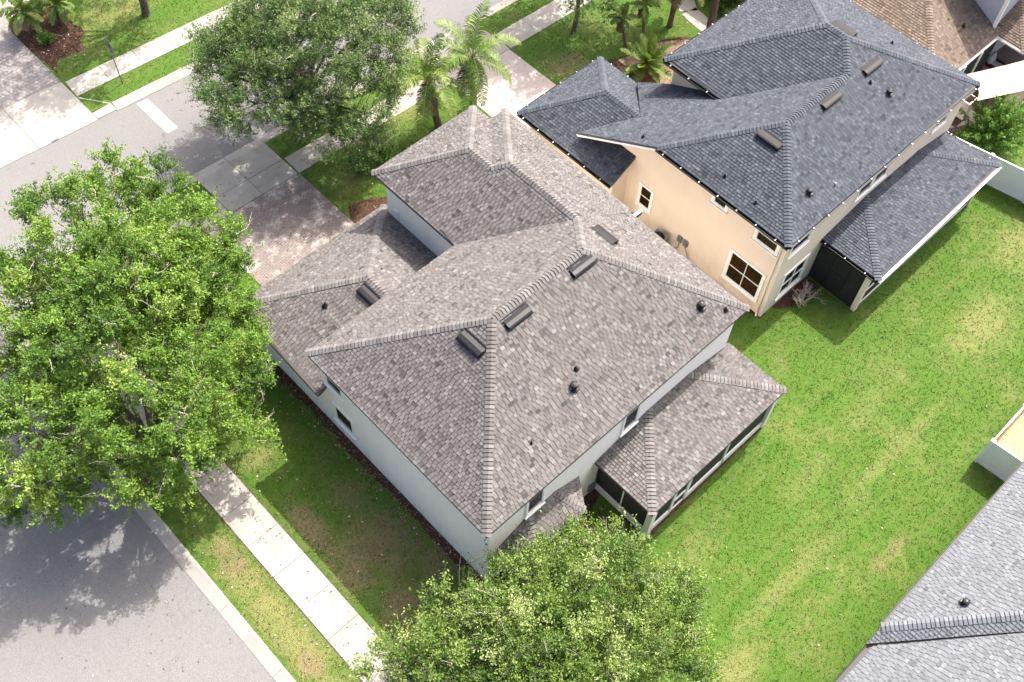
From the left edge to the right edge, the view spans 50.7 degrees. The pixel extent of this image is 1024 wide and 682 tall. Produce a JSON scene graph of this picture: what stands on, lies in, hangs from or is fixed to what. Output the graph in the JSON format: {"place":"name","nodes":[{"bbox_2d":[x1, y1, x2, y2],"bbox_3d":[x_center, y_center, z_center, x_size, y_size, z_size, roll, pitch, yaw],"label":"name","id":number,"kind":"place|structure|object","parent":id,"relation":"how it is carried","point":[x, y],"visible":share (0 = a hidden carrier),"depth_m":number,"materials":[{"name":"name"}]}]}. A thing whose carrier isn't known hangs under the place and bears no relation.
{"place":"outdoors","nodes":[
{"label":"outdoors","id":0,"kind":"place"},
{"bbox_2d":[3,0,28,22],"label":"garden path","id":1,"kind":"structure","parent":0,"point":[7,3],"depth_m":57.24,"materials":[{"name":"concrete"}]},
{"bbox_2d":[0,0,59,109],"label":"driveway","id":2,"kind":"structure","parent":0,"point":[25,73],"depth_m":54.70,"materials":[{"name":"white concrete"}]},
{"bbox_2d":[0,239,275,681],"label":"side road","id":3,"kind":"structure","parent":0,"point":[104,587],"depth_m":40.27,"materials":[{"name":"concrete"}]},
{"bbox_2d":[17,172,295,681],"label":"side kerb","id":4,"kind":"structure","parent":3,"relation":"on","point":[264,655],"depth_m":40.77,"materials":[{"name":"concrete"}]},
{"bbox_2d":[1,0,300,140],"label":"lawn","id":5,"kind":"structure","parent":0,"point":[124,89],"depth_m":56.28,"materials":[{"name":"green plant"}]},
{"bbox_2d":[105,39,122,83],"bbox_3d":[-19.587,-13.743,53.340,0.053,2.801,0.702,-38,66,-23],"label":"stop sign","id":6,"kind":"object","parent":5,"relation":"on","point":[109,46],"visible":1,"depth_m":52.65,"materials":[{"name":"grey metal"}]},
{"bbox_2d":[139,0,151,17],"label":"street tree","id":7,"kind":"object","parent":5,"relation":"on","point":[145,9],"visible":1,"depth_m":56.81,"materials":[{"name":"brown plant"}]},
{"bbox_2d":[0,0,502,269],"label":"road","id":8,"kind":"structure","parent":0,"point":[133,126],"depth_m":52.71,"materials":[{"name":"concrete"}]},
{"bbox_2d":[137,99,176,132],"bbox_3d":[-17.579,-11.167,53.556,0.600,0.004,2.660,-38,66,-23],"label":"stop bar","id":9,"kind":"object","parent":8,"relation":"on","point":[153,112],"visible":1,"depth_m":53.54,"materials":[{"name":"paint"}]},
{"bbox_2d":[112,0,516,142],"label":"road kerb","id":10,"kind":"structure","parent":8,"relation":"on","point":[144,91],"depth_m":54.50,"materials":[{"name":"concrete"}]},
{"bbox_2d":[0,20,508,226],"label":"driveway apron","id":11,"kind":"object","parent":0,"point":[42,118],"visible":0.59,"depth_m":52.40,"materials":[{"name":"concrete"}]},
{"bbox_2d":[50,136,58,142],"bbox_3d":[-22.212,-9.775,52.502,0.340,0.120,0.240,-38,66,-23],"label":"utility lid","id":12,"kind":"object","parent":11,"relation":"on","point":[56,138],"visible":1,"depth_m":52.44,"materials":[{"name":"grey metal"}]},
{"bbox_2d":[204,173,353,285],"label":"driveway","id":13,"kind":"structure","parent":0,"point":[293,208],"depth_m":50.01,"materials":[{"name":"brick"}]},
{"bbox_2d":[66,0,589,681],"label":"sidewalk","id":14,"kind":"structure","parent":0,"point":[300,578],"depth_m":42.40,"materials":[{"name":"concrete"}]},
{"bbox_2d":[451,49,555,128],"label":"neighbour driveway","id":15,"kind":"structure","parent":0,"point":[527,85],"depth_m":55.25,"materials":[{"name":"white concrete"}]},
{"bbox_2d":[4,0,1023,681],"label":"house lawn","id":16,"kind":"structure","parent":0,"point":[940,322],"depth_m":43.83,"materials":[{"name":"green plant"}]},
{"bbox_2d":[0,136,252,412],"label":"oak tree","id":17,"kind":"object","parent":16,"relation":"on","point":[144,236],"visible":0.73,"depth_m":40.65,"materials":[{"name":"green plant"}]},
{"bbox_2d":[0,213,285,532],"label":"oak tree","id":18,"kind":"object","parent":16,"relation":"on","point":[157,447],"visible":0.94,"depth_m":38.05,"materials":[{"name":"green plant"}]},
{"bbox_2d":[93,346,414,681],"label":"sidewalk edge soil","id":19,"kind":"structure","parent":16,"relation":"on","point":[271,575],"depth_m":41.28,"materials":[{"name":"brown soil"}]},
{"bbox_2d":[174,0,427,180],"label":"oak tree","id":20,"kind":"object","parent":16,"relation":"on","point":[267,63],"visible":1,"depth_m":47.48,"materials":[{"name":"green plant"}]},
{"bbox_2d":[346,150,372,173],"bbox_3d":[-7.193,-8.541,51.501,1.290,1.152,1.589,3,58,0],"label":"shrub","id":21,"kind":"object","parent":16,"relation":"on","point":[366,159],"visible":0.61,"depth_m":51.30,"materials":[{"name":"green plant"}]},
{"bbox_2d":[370,143,400,165],"bbox_3d":[-5.993,-8.723,51.583,1.692,1.282,1.449,9,58,3],"label":"shrub","id":22,"kind":"object","parent":16,"relation":"on","point":[387,154],"visible":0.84,"depth_m":51.49,"materials":[{"name":"green plant"}]},
{"bbox_2d":[9,6,818,592],"bbox_3d":[-1.746,-11.427,54.192,33.260,0.004,42.382,-38,66,-23],"label":"mulch bed","id":23,"kind":"object","parent":16,"relation":"on","point":[55,54],"visible":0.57,"depth_m":48.24,"materials":[{"name":"brown wood"}]},
{"bbox_2d":[0,0,45,35],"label":"palm tree","id":24,"kind":"object","parent":23,"relation":"on","point":[25,14],"visible":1,"depth_m":54.98,"materials":[{"name":"green plant"}]},
{"bbox_2d":[31,2,44,10],"bbox_3d":[-25.010,-17.553,56.724,1.148,0.854,1.319,-38,66,-23],"label":"shrub","id":25,"kind":"object","parent":23,"relation":"on","point":[34,5],"visible":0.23,"depth_m":56.64,"materials":[{"name":"green plant"}]},
{"bbox_2d":[33,28,56,45],"bbox_3d":[-23.973,-15.605,55.577,1.071,0.776,1.047,-38,66,-23],"label":"shrub","id":26,"kind":"object","parent":23,"relation":"on","point":[43,37],"visible":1,"depth_m":55.41,"materials":[{"name":"green plant"}]},
{"bbox_2d":[35,0,74,25],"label":"palm tree","id":27,"kind":"object","parent":23,"relation":"on","point":[58,7],"visible":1,"depth_m":55.58,"materials":[{"name":"green plant"}]},
{"bbox_2d":[620,31,673,82],"bbox_3d":[7.013,-14.176,54.685,3.202,2.914,2.712,22,59,11],"label":"cycad","id":28,"kind":"object","parent":23,"relation":"on","point":[650,58],"visible":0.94,"depth_m":54.52,"materials":[{"name":"green plant"}]},
{"bbox_2d":[618,40,688,83],"bbox_3d":[9.257,-14.980,56.852,6.200,0.001,4.600,-38,66,-23],"label":"straw bed","id":29,"kind":"object","parent":23,"relation":"on","point":[672,48],"visible":0.22,"depth_m":56.57,"materials":[{"name":"brown plant"}]},
{"bbox_2d":[706,0,718,27],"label":"garden tree","id":30,"kind":"object","parent":23,"relation":"on","point":[713,12],"visible":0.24,"depth_m":56.46,"materials":[{"name":"brown plant"}]},
{"bbox_2d":[792,280,826,308],"bbox_3d":[13.091,-1.924,48.145,1.400,1.036,1.696,-38,66,-23],"label":"bare shrub","id":31,"kind":"object","parent":23,"relation":"on","point":[801,295],"visible":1,"depth_m":48.24,"materials":[{"name":"grey plant"}]},
{"bbox_2d":[385,33,475,138],"bbox_3d":[-3.773,-11.660,51.012,4.258,5.588,4.412,-16,60,-12],"label":"palm tree","id":32,"kind":"object","parent":16,"relation":"on","point":[428,93],"visible":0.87,"depth_m":50.14,"materials":[{"name":"green plant"}]},
{"bbox_2d":[450,105,477,119],"bbox_3d":[-2.294,-11.100,53.335,1.558,1.106,1.370,-38,66,-23],"label":"shrub","id":33,"kind":"object","parent":16,"relation":"on","point":[458,111],"visible":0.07,"depth_m":53.30,"materials":[{"name":"green plant"}]},
{"bbox_2d":[432,0,521,109],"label":"palm tree","id":34,"kind":"object","parent":16,"relation":"on","point":[471,76],"visible":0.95,"depth_m":50.16,"materials":[{"name":"green plant"}]},
{"bbox_2d":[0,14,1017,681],"bbox_3d":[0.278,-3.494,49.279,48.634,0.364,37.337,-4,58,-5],"label":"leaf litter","id":35,"kind":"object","parent":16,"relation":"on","point":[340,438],"visible":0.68,"depth_m":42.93,"materials":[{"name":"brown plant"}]},
{"bbox_2d":[235,105,786,579],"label":"house","id":36,"kind":"structure","parent":16,"relation":"on","point":[493,331],"depth_m":40.29,"materials":[{"name":"white paint"}]},
{"bbox_2d":[323,373,343,402],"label":"window","id":37,"kind":"structure","parent":36,"relation":"in","point":[335,390],"depth_m":41.16,"materials":[{"name":"white paint"}]},
{"bbox_2d":[332,401,356,439],"bbox_3d":[-6.682,3.160,42.907,0.100,1.405,1.340,-38,66,-23],"label":"window","id":38,"kind":"structure","parent":36,"relation":"in","point":[342,419],"depth_m":43.00,"materials":[{"name":"white paint"}]},
{"bbox_2d":[524,487,545,519],"bbox_3d":[0.850,5.715,38.410,1.000,1.545,0.100,-38,66,-23],"label":"window","id":39,"kind":"structure","parent":36,"relation":"in","point":[533,505],"depth_m":38.65,"materials":[{"name":"white paint"}]},
{"bbox_2d":[619,404,641,436],"bbox_3d":[4.470,2.932,40.451,1.000,1.545,0.100,-38,66,-23],"label":"window","id":40,"kind":"structure","parent":36,"relation":"in","point":[631,420],"depth_m":40.63,"materials":[{"name":"white paint"}]},
{"bbox_2d":[670,481,690,510],"bbox_3d":[6.559,5.900,42.076,0.850,2.330,0.080,-38,66,-23],"label":"screen door","id":41,"kind":"structure","parent":36,"relation":"in","point":[687,486],"depth_m":42.41,"materials":[{"name":"white paint"}]},
{"bbox_2d":[342,506,734,681],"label":"oak tree","id":42,"kind":"object","parent":16,"relation":"on","point":[562,640],"visible":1,"depth_m":36.34,"materials":[{"name":"green plant"}]},
{"bbox_2d":[558,0,623,35],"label":"garden tree","id":43,"kind":"object","parent":16,"relation":"on","point":[577,7],"visible":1,"depth_m":54.05,"materials":[{"name":"green plant"}]},
{"bbox_2d":[606,2,638,48],"bbox_3d":[5.628,-16.255,55.873,1.637,2.860,1.650,-38,66,-23],"label":"palm tree","id":44,"kind":"object","parent":16,"relation":"on","point":[622,26],"visible":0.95,"depth_m":55.27,"materials":[{"name":"green plant"}]},
{"bbox_2d":[629,0,660,44],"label":"palm tree","id":45,"kind":"object","parent":16,"relation":"on","point":[641,7],"visible":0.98,"depth_m":55.40,"materials":[{"name":"green plant"}]},
{"bbox_2d":[654,228,668,242],"bbox_3d":[6.644,-4.533,49.612,0.800,0.911,0.800,-38,66,-23],"label":"air conditioner","id":46,"kind":"object","parent":16,"relation":"on","point":[661,234],"visible":0.3,"depth_m":49.32,"materials":[{"name":"metal"}]},
{"bbox_2d":[667,0,704,27],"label":"palm tree","id":47,"kind":"object","parent":16,"relation":"on","point":[674,8],"visible":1,"depth_m":57.11,"materials":[{"name":"plant"}]},
{"bbox_2d":[721,2,740,15],"bbox_3d":[11.962,-17.618,57.912,1.459,1.254,1.713,-38,66,-23],"label":"shrub","id":48,"kind":"object","parent":16,"relation":"on","point":[731,6],"visible":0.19,"depth_m":57.90,"materials":[{"name":"green plant"}]},
{"bbox_2d":[719,0,744,8],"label":"shrub","id":49,"kind":"object","parent":16,"relation":"on","point":[724,2],"visible":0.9,"depth_m":58.20,"materials":[{"name":"green plant"}]},
{"bbox_2d":[517,0,1001,316],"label":"house","id":50,"kind":"structure","parent":16,"relation":"on","point":[760,158],"depth_m":47.14,"materials":[{"name":"beige paint"}]},
{"bbox_2d":[635,181,654,214],"bbox_3d":[6.053,-6.523,49.343,0.100,1.505,0.940,-38,66,-23],"label":"window","id":51,"kind":"structure","parent":50,"relation":"in","point":[644,200],"depth_m":49.37,"materials":[{"name":"white paint"}]},
{"bbox_2d":[709,195,728,214],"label":"window","id":52,"kind":"structure","parent":50,"relation":"in","point":[714,201],"depth_m":45.54,"materials":[{"name":"white paint"}]},
{"bbox_2d":[720,248,766,303],"bbox_3d":[10.095,-2.845,47.201,0.110,2.025,2.040,-38,66,-23],"label":"window","id":53,"kind":"structure","parent":50,"relation":"in","point":[738,271],"depth_m":47.23,"materials":[{"name":"white paint"}]},
{"bbox_2d":[751,228,780,257],"bbox_3d":[10.503,-4.206,44.430,0.100,1.305,1.370,-38,66,-23],"label":"window","id":54,"kind":"structure","parent":50,"relation":"in","point":[759,238],"depth_m":44.72,"materials":[{"name":"white paint"}]},
{"bbox_2d":[774,253,809,300],"bbox_3d":[12.322,-2.794,47.484,1.820,1.855,0.100,-38,66,-23],"label":"window","id":55,"kind":"structure","parent":50,"relation":"in","point":[793,276],"depth_m":47.55,"materials":[{"name":"white paint"}]},
{"bbox_2d":[786,231,812,259],"bbox_3d":[11.952,-4.122,44.551,1.460,1.245,0.100,-38,66,-23],"label":"window","id":56,"kind":"structure","parent":50,"relation":"in","point":[805,241],"depth_m":44.87,"materials":[{"name":"white paint"}]},
{"bbox_2d":[853,178,874,202],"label":"window","id":57,"kind":"structure","parent":50,"relation":"in","point":[865,189],"depth_m":46.65,"materials":[{"name":"white glass"}]},
{"bbox_2d":[870,164,890,188],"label":"window","id":58,"kind":"structure","parent":50,"relation":"in","point":[882,175],"depth_m":47.11,"materials":[{"name":"white glass"}]},
{"bbox_2d":[930,114,948,134],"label":"window","id":59,"kind":"structure","parent":50,"relation":"in","point":[943,121],"depth_m":48.69,"materials":[{"name":"white glass"}]},
{"bbox_2d":[956,94,977,119],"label":"window","id":60,"kind":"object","parent":50,"relation":"part of","point":[967,105],"visible":0.57,"depth_m":54.38,"materials":[{"name":"white paint"}]},
{"bbox_2d":[740,0,1023,73],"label":"house","id":61,"kind":"structure","parent":16,"relation":"on","point":[967,36],"depth_m":53.35,"materials":[{"name":"brown"}]},
{"bbox_2d":[834,461,1023,681],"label":"house","id":62,"kind":"structure","parent":16,"relation":"on","point":[956,613],"depth_m":37.37,"materials":[{"name":"grey tile"}]},
{"bbox_2d":[947,131,1023,203],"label":"vinyl fence","id":63,"kind":"object","parent":16,"relation":"on","point":[1007,178],"visible":0.5,"depth_m":51.72,"materials":[{"name":"white plastic"}]},
{"bbox_2d":[948,44,1023,132],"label":"patio slab","id":64,"kind":"structure","parent":16,"relation":"on","point":[1007,54],"depth_m":55.98,"materials":[{"name":"grey concrete"}]},
{"bbox_2d":[981,61,994,70],"bbox_3d":[24.561,-14.266,56.370,0.840,0.989,0.867,-38,66,-23],"label":"patio chair","id":65,"kind":"object","parent":64,"relation":"on","point":[985,67],"visible":0.14,"depth_m":56.37,"materials":[{"name":"brown metal"}]},
{"bbox_2d":[985,51,1006,68],"bbox_3d":[25.239,-14.449,56.511,0.840,0.989,0.867,-38,66,-23],"label":"patio chair","id":66,"kind":"object","parent":64,"relation":"on","point":[994,60],"visible":0.61,"depth_m":56.44,"materials":[{"name":"grey metal"}]},
{"bbox_2d":[954,94,1023,158],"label":"shrub","id":67,"kind":"object","parent":16,"relation":"on","point":[996,122],"visible":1,"depth_m":52.74,"materials":[{"name":"green plant"}]},
{"bbox_2d":[967,60,1023,100],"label":"shade sail","id":68,"kind":"object","parent":16,"relation":"on","point":[1004,80],"visible":0.88,"depth_m":52.98,"materials":[{"name":"beige fabric"}]},
{"bbox_2d":[973,404,1023,481],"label":"vinyl fence","id":69,"kind":"object","parent":16,"relation":"on","point":[998,460],"visible":0.94,"depth_m":43.60,"materials":[{"name":"white plastic"}]},
{"bbox_2d":[678,0,707,30],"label":"garden path","id":70,"kind":"structure","parent":0,"point":[693,12],"depth_m":58.57,"materials":[{"name":"concrete"}]},
{"bbox_2d":[996,410,1023,460],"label":"wood chip yard","id":71,"kind":"structure","parent":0,"point":[1010,438],"depth_m":45.23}
]}

